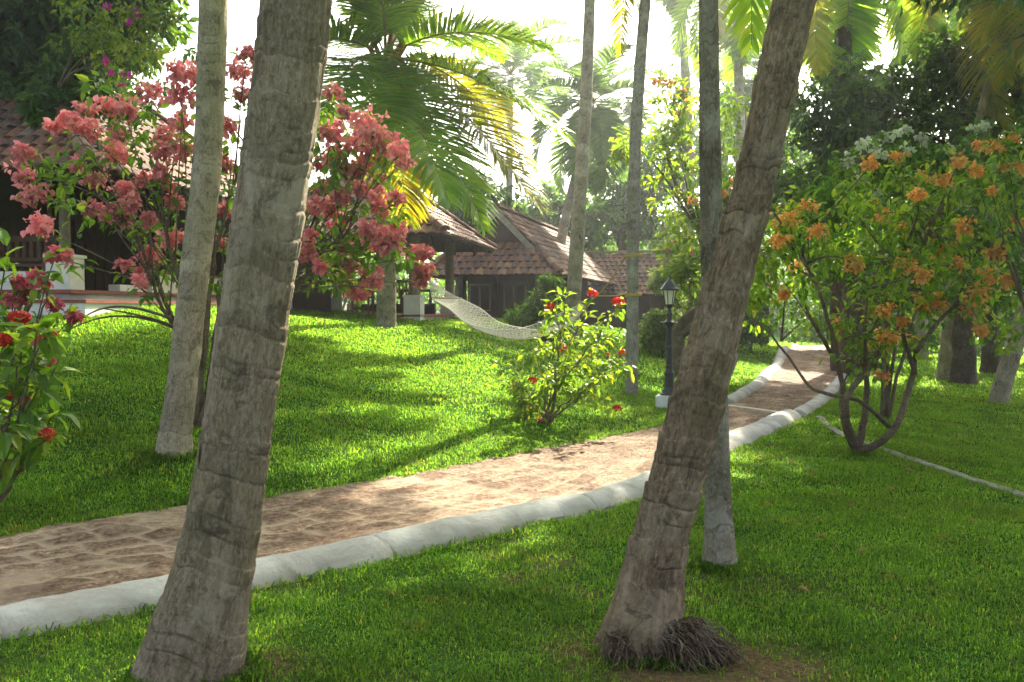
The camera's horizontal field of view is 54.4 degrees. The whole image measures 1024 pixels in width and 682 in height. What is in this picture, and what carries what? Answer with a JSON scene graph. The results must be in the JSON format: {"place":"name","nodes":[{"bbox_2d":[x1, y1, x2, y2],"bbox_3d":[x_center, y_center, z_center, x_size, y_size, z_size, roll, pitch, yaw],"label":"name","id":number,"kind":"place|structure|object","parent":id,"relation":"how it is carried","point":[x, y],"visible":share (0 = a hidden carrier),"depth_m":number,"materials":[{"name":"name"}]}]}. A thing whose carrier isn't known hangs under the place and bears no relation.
{"place":"outdoors","nodes":[
{"label":"outdoors","id":0,"kind":"place"},
{"bbox_2d":[0,345,846,626],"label":"path","id":1,"kind":"structure","parent":0,"point":[58,559],"depth_m":7.72,"materials":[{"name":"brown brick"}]},
{"bbox_2d":[728,404,806,416],"bbox_3d":[3.645,1.045,14.960,0.200,0.065,2.123,-1,2,-24],"label":"path drain strip","id":2,"kind":"object","parent":1,"relation":"on","point":[753,409],"visible":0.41,"depth_m":14.93,"materials":[{"name":"grey concrete"}]},
{"bbox_2d":[0,303,1023,681],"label":"ground","id":3,"kind":"structure","parent":0,"point":[760,672],"depth_m":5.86,"materials":[{"name":"green plant"}]},
{"bbox_2d":[0,227,81,502],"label":"ixora shrub","id":4,"kind":"object","parent":3,"relation":"on","point":[29,412],"visible":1,"depth_m":5.41,"materials":[{"name":"green plant"}]},
{"bbox_2d":[0,246,91,432],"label":"mussaenda shrub","id":5,"kind":"object","parent":3,"relation":"on","point":[33,279],"visible":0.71,"depth_m":6.83,"materials":[{"name":"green plant"}]},
{"bbox_2d":[0,0,197,129],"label":"mango tree","id":6,"kind":"object","parent":3,"relation":"on","point":[27,27],"visible":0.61,"depth_m":16.96,"materials":[{"name":"green plant"}]},
{"bbox_2d":[44,0,181,245],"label":"bougainvillea","id":7,"kind":"object","parent":3,"relation":"on","point":[97,42],"visible":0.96,"depth_m":15.83,"materials":[{"name":"green plant"}]},
{"bbox_2d":[0,52,238,316],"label":"tiled house","id":8,"kind":"structure","parent":3,"relation":"on","point":[96,290],"depth_m":18.18,"materials":[{"name":"tile"}]},
{"bbox_2d":[0,235,58,270],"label":"wooden bench","id":9,"kind":"object","parent":8,"relation":"on","point":[31,240],"visible":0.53,"depth_m":17.31,"materials":[{"name":"brown wood"}]},
{"bbox_2d":[39,260,45,270],"bbox_3d":[-7.654,-1.100,16.632,0.250,0.498,0.400,0,2,9],"label":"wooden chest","id":10,"kind":"object","parent":8,"relation":"on","point":[43,264],"visible":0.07,"depth_m":16.47,"materials":[{"name":"brown wood"}]},
{"bbox_2d":[155,0,227,458],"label":"coconut palm","id":11,"kind":"object","parent":3,"relation":"on","point":[175,435],"visible":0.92,"depth_m":8.48,"materials":[{"name":"grey plant"}]},
{"bbox_2d":[2,36,438,426],"bbox_3d":[-2.967,-1.075,9.658,4.522,3.923,2.000,0,2,0],"label":"mussaenda shrub","id":12,"kind":"object","parent":3,"relation":"on","point":[368,139],"visible":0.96,"depth_m":9.46,"materials":[{"name":"pink plant"}]},
{"bbox_2d":[129,0,331,681],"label":"coconut palm","id":13,"kind":"object","parent":3,"relation":"on","point":[198,628],"visible":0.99,"depth_m":3.96,"materials":[{"name":"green plant"}]},
{"bbox_2d":[290,167,496,320],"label":"open pavilion","id":14,"kind":"structure","parent":3,"relation":"on","point":[447,233],"depth_m":25.22,"materials":[{"name":"ceramic"}]},
{"bbox_2d":[351,279,374,312],"bbox_3d":[-3.725,-1.107,24.852,0.480,0.878,0.480,0,2,9],"label":"wooden chair","id":15,"kind":"object","parent":14,"relation":"on","point":[368,302],"visible":0.2,"depth_m":24.89,"materials":[{"name":"brown wood"}]},
{"bbox_2d":[396,279,408,313],"bbox_3d":[-2.888,-1.112,25.023,0.480,0.878,0.480,0,2,9],"label":"wooden chair","id":16,"kind":"object","parent":14,"relation":"on","point":[405,288],"visible":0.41,"depth_m":25.19,"materials":[{"name":"brown wood"}]},
{"bbox_2d":[408,253,641,339],"bbox_3d":[-0.093,-0.830,20.480,0.931,1.586,8.182,-1,2,-38],"label":"hammock","id":17,"kind":"object","parent":14,"relation":"hanging from","point":[454,308],"visible":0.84,"depth_m":20.73,"materials":[{"name":"white fabric"}]},
{"bbox_2d":[0,409,801,640],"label":"kerb","id":18,"kind":"structure","parent":3,"relation":"on","point":[65,609],"depth_m":6.04,"materials":[{"name":"concrete"}]},
{"bbox_2d":[316,0,575,327],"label":"coconut palm","id":19,"kind":"object","parent":3,"relation":"on","point":[396,81],"visible":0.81,"depth_m":17.02,"materials":[{"name":"green plant"}]},
{"bbox_2d":[399,159,531,314],"bbox_3d":[-1.546,-3.651,36.509,6.282,6.356,4.276,0,2,-15],"label":"broadleaf tree","id":20,"kind":"object","parent":3,"relation":"on","point":[509,201],"visible":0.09,"depth_m":35.41,"materials":[{"name":"green plant"}]},
{"bbox_2d":[426,13,582,196],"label":"coconut palm","id":21,"kind":"object","parent":3,"relation":"on","point":[519,59],"visible":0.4,"depth_m":42.88,"materials":[{"name":"green plant"}]},
{"bbox_2d":[430,203,616,324],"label":"tiled cottage","id":22,"kind":"structure","parent":3,"relation":"on","point":[518,262],"depth_m":31.59,"materials":[{"name":"ceramic"}]},
{"bbox_2d":[469,284,491,310],"bbox_3d":[-1.023,-1.390,31.988,0.750,0.900,0.080,0,2,14],"label":"window","id":23,"kind":"structure","parent":22,"relation":"in","point":[480,295],"depth_m":31.94,"materials":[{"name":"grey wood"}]},
{"bbox_2d":[503,283,526,310],"bbox_3d":[0.093,-1.381,31.710,0.750,0.900,0.080,0,2,14],"label":"window","id":24,"kind":"structure","parent":22,"relation":"in","point":[513,293],"depth_m":31.68,"materials":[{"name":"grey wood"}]},
{"bbox_2d":[502,271,577,342],"bbox_3d":[0.640,-0.688,22.994,1.768,1.869,1.171,0,2,0],"label":"garden shrub","id":25,"kind":"object","parent":3,"relation":"on","point":[533,306],"visible":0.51,"depth_m":22.83,"materials":[{"name":"green plant"}]},
{"bbox_2d":[491,286,638,425],"bbox_3d":[0.630,0.267,12.222,1.788,1.867,1.265,0,2,0],"label":"ixora shrub","id":26,"kind":"object","parent":3,"relation":"on","point":[565,366],"visible":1,"depth_m":12.18,"materials":[{"name":"green plant"}]},
{"bbox_2d":[522,178,627,254],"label":"broadleaf tree","id":27,"kind":"object","parent":3,"relation":"on","point":[598,215],"visible":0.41,"depth_m":45.23,"materials":[{"name":"green plant"}]},
{"bbox_2d":[563,0,594,342],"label":"coconut palm","id":28,"kind":"object","parent":3,"relation":"on","point":[576,255],"visible":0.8,"depth_m":23.76,"materials":[{"name":"grey plant"}]},
{"bbox_2d":[519,39,668,244],"bbox_3d":[3.164,-5.650,38.120,5.405,10.772,6.484,0,2,12],"label":"coconut palm","id":29,"kind":"object","parent":3,"relation":"on","point":[605,118],"visible":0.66,"depth_m":37.11,"materials":[{"name":"green plant"}]},
{"bbox_2d":[599,0,650,395],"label":"coconut palm","id":30,"kind":"object","parent":3,"relation":"on","point":[632,333],"visible":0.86,"depth_m":17.04,"materials":[{"name":"grey plant"}]},
{"bbox_2d":[587,120,698,253],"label":"broadleaf tree","id":31,"kind":"object","parent":3,"relation":"on","point":[649,224],"visible":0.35,"depth_m":46.81,"materials":[{"name":"green plant"}]},
{"bbox_2d":[638,307,688,354],"bbox_3d":[3.648,-0.275,24.019,1.492,1.286,1.101,0,2,0],"label":"garden shrub","id":32,"kind":"object","parent":3,"relation":"on","point":[656,333],"visible":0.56,"depth_m":23.87,"materials":[{"name":"green plant"}]},
{"bbox_2d":[635,0,693,324],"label":"coconut palm","id":33,"kind":"object","parent":3,"relation":"on","point":[684,64],"visible":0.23,"depth_m":39.57,"materials":[{"name":"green plant"}]},
{"bbox_2d":[655,274,678,408],"bbox_3d":[2.371,0.052,15.008,0.380,2.115,0.380,0,2,12],"label":"garden lamp","id":34,"kind":"object","parent":3,"relation":"on","point":[669,287],"visible":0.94,"depth_m":14.96,"materials":[{"name":"black metal"}]},
{"bbox_2d":[328,186,1015,332],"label":"woods","id":35,"kind":"object","parent":3,"relation":"on","point":[441,282],"visible":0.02,"depth_m":58.15,"materials":[{"name":"green plant"}]},
{"bbox_2d":[646,224,700,345],"bbox_3d":[4.741,-1.473,26.999,2.306,3.434,1.708,0,2,0],"label":"garden shrub","id":36,"kind":"object","parent":3,"relation":"on","point":[656,286],"visible":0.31,"depth_m":26.76,"materials":[{"name":"green leaves"},{"name":"bark"}]},
{"bbox_2d":[584,248,777,342],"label":"tiled outbuilding","id":37,"kind":"structure","parent":3,"relation":"on","point":[606,262],"depth_m":41.57,"materials":[{"name":"ceramic"}]},
{"bbox_2d":[649,297,666,315],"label":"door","id":38,"kind":"structure","parent":37,"relation":"in","point":[654,302],"depth_m":41.03,"materials":[{"name":"brown wood"}]},
{"bbox_2d":[593,0,816,674],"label":"coconut palm","id":39,"kind":"object","parent":3,"relation":"on","point":[644,616],"visible":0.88,"depth_m":4.36,"materials":[{"name":"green plant"}]},
{"bbox_2d":[604,57,809,376],"bbox_3d":[3.953,-2.727,19.866,4.221,7.134,2.314,0,2,0],"label":"broadleaf tree","id":40,"kind":"object","parent":3,"relation":"on","point":[682,271],"visible":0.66,"depth_m":19.85,"materials":[{"name":"green plant"}]},
{"bbox_2d":[658,46,759,176],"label":"coconut palm","id":41,"kind":"object","parent":3,"relation":"on","point":[696,128],"visible":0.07,"depth_m":51.39,"materials":[{"name":"green plant"}]},
{"bbox_2d":[665,0,766,173],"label":"coconut palm","id":42,"kind":"object","parent":3,"relation":"on","point":[735,64],"visible":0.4,"depth_m":35.72,"materials":[{"name":"green plant"}]},
{"bbox_2d":[699,0,737,571],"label":"coconut palm","id":43,"kind":"object","parent":3,"relation":"on","point":[719,545],"visible":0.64,"depth_m":5.79,"materials":[{"name":"grey plant"}]},
{"bbox_2d":[694,43,817,343],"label":"broadleaf tree","id":44,"kind":"object","parent":3,"relation":"on","point":[748,86],"visible":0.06,"depth_m":42.12,"materials":[{"name":"green plant"}]},
{"bbox_2d":[738,283,778,351],"bbox_3d":[6.927,-0.756,28.996,1.666,2.143,1.568,0,2,0],"label":"garden shrub","id":45,"kind":"object","parent":3,"relation":"on","point":[746,336],"visible":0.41,"depth_m":28.78,"materials":[{"name":"green plant"}]},
{"bbox_2d":[728,343,797,403],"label":"kerb","id":46,"kind":"structure","parent":3,"relation":"on","point":[762,379],"depth_m":20.95,"materials":[{"name":"concrete"}]},
{"bbox_2d":[785,291,830,341],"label":"garden shrub","id":47,"kind":"object","parent":3,"relation":"on","point":[814,337],"visible":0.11,"depth_m":47.71,"materials":[{"name":"green plant"}]},
{"bbox_2d":[793,373,848,416],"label":"kerb","id":48,"kind":"structure","parent":3,"relation":"on","point":[818,400],"depth_m":16.40,"materials":[{"name":"concrete"}]},
{"bbox_2d":[746,0,926,370],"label":"coconut palm","id":49,"kind":"object","parent":3,"relation":"on","point":[838,28],"visible":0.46,"depth_m":25.44,"materials":[{"name":"green plant"}]},
{"bbox_2d":[773,132,907,335],"bbox_3d":[13.113,-3.490,38.290,5.816,8.497,15.072,1,2,27],"label":"broadleaf tree","id":50,"kind":"object","parent":3,"relation":"on","point":[804,157],"visible":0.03,"depth_m":35.56,"materials":[{"name":"green plant"}]},
{"bbox_2d":[767,48,941,377],"bbox_3d":[8.185,-2.843,23.709,4.676,8.052,3.253,0,2,0],"label":"broadleaf tree","id":51,"kind":"object","parent":3,"relation":"on","point":[862,106],"visible":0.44,"depth_m":23.29,"materials":[{"name":"green plant"}]},
{"bbox_2d":[733,143,1023,452],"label":"mussaenda shrub","id":52,"kind":"object","parent":3,"relation":"on","point":[940,235],"visible":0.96,"depth_m":10.51,"materials":[{"name":"green plant"}]},
{"bbox_2d":[864,294,941,353],"bbox_3d":[11.884,-0.651,31.040,3.084,2.318,1.851,0,2,0],"label":"garden shrub","id":53,"kind":"object","parent":3,"relation":"on","point":[933,339],"visible":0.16,"depth_m":30.64,"materials":[{"name":"green plant"}]},
{"bbox_2d":[784,116,1023,418],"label":"mussaenda shrub","id":54,"kind":"object","parent":3,"relation":"on","point":[881,157],"visible":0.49,"depth_m":14.40,"materials":[{"name":"green plant"}]},
{"bbox_2d":[816,416,1023,496],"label":"lawn edging kerb","id":55,"kind":"structure","parent":3,"relation":"on","point":[838,432],"depth_m":9.82,"materials":[{"name":"grey concrete"}]},
{"bbox_2d":[870,0,971,358],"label":"coconut palm","id":56,"kind":"object","parent":3,"relation":"on","point":[932,22],"visible":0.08,"depth_m":29.05,"materials":[{"name":"green plant"}]},
{"bbox_2d":[868,254,982,355],"bbox_3d":[12.255,-1.179,28.152,5.099,4.116,3.754,-2,2,-43],"label":"broadleaf tree","id":57,"kind":"object","parent":3,"relation":"on","point":[918,286],"visible":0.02,"depth_m":27.67,"materials":[{"name":"green plant"}]},
{"bbox_2d":[873,0,1023,384],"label":"broadleaf tree","id":58,"kind":"object","parent":3,"relation":"on","point":[936,76],"visible":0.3,"depth_m":21.73,"materials":[{"name":"green plant"}]},
{"bbox_2d":[878,0,1023,138],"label":"shade tree","id":59,"kind":"object","parent":3,"relation":"on","point":[945,6],"visible":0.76,"depth_m":17.95,"materials":[{"name":"green plant"}]},
{"bbox_2d":[908,285,1010,351],"bbox_3d":[15.563,-1.035,34.541,4.102,2.904,3.416,0,2,0],"label":"garden shrub","id":60,"kind":"object","parent":3,"relation":"on","point":[976,336],"visible":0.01,"depth_m":33.68,"materials":[{"name":"green plant"}]},
{"bbox_2d":[901,0,1023,380],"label":"coconut palm","id":61,"kind":"object","parent":3,"relation":"on","point":[992,83],"visible":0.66,"depth_m":19.92,"materials":[{"name":"green plant"}]},
{"bbox_2d":[928,192,1022,373],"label":"broadleaf tree","id":62,"kind":"object","parent":3,"relation":"on","point":[989,361],"visible":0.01,"depth_m":24.82,"materials":[{"name":"brown plant"}]},
{"bbox_2d":[952,124,1023,310],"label":"mussaenda shrub","id":63,"kind":"object","parent":3,"relation":"on","point":[1004,168],"visible":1,"depth_m":9.44,"materials":[{"name":"green plant"}]},
{"bbox_2d":[956,0,1023,241],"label":"broadleaf tree","id":64,"kind":"object","parent":3,"relation":"on","point":[1016,95],"visible":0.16,"depth_m":19.89,"materials":[{"name":"green plant"}]},
{"bbox_2d":[966,0,1023,402],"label":"coconut palm","id":65,"kind":"object","parent":3,"relation":"on","point":[1003,382],"visible":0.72,"depth_m":17.36,"materials":[{"name":"green plant"}]},
{"bbox_2d":[973,284,1023,357],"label":"garden shrub","id":66,"kind":"object","parent":3,"relation":"on","point":[1011,312],"visible":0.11,"depth_m":28.03,"materials":[{"name":"green plant"}]},
{"bbox_2d":[127,0,1021,320],"label":"sky","id":67,"kind":"structure","parent":0,"point":[242,14],"materials":[{"name":"white"}]}
]}

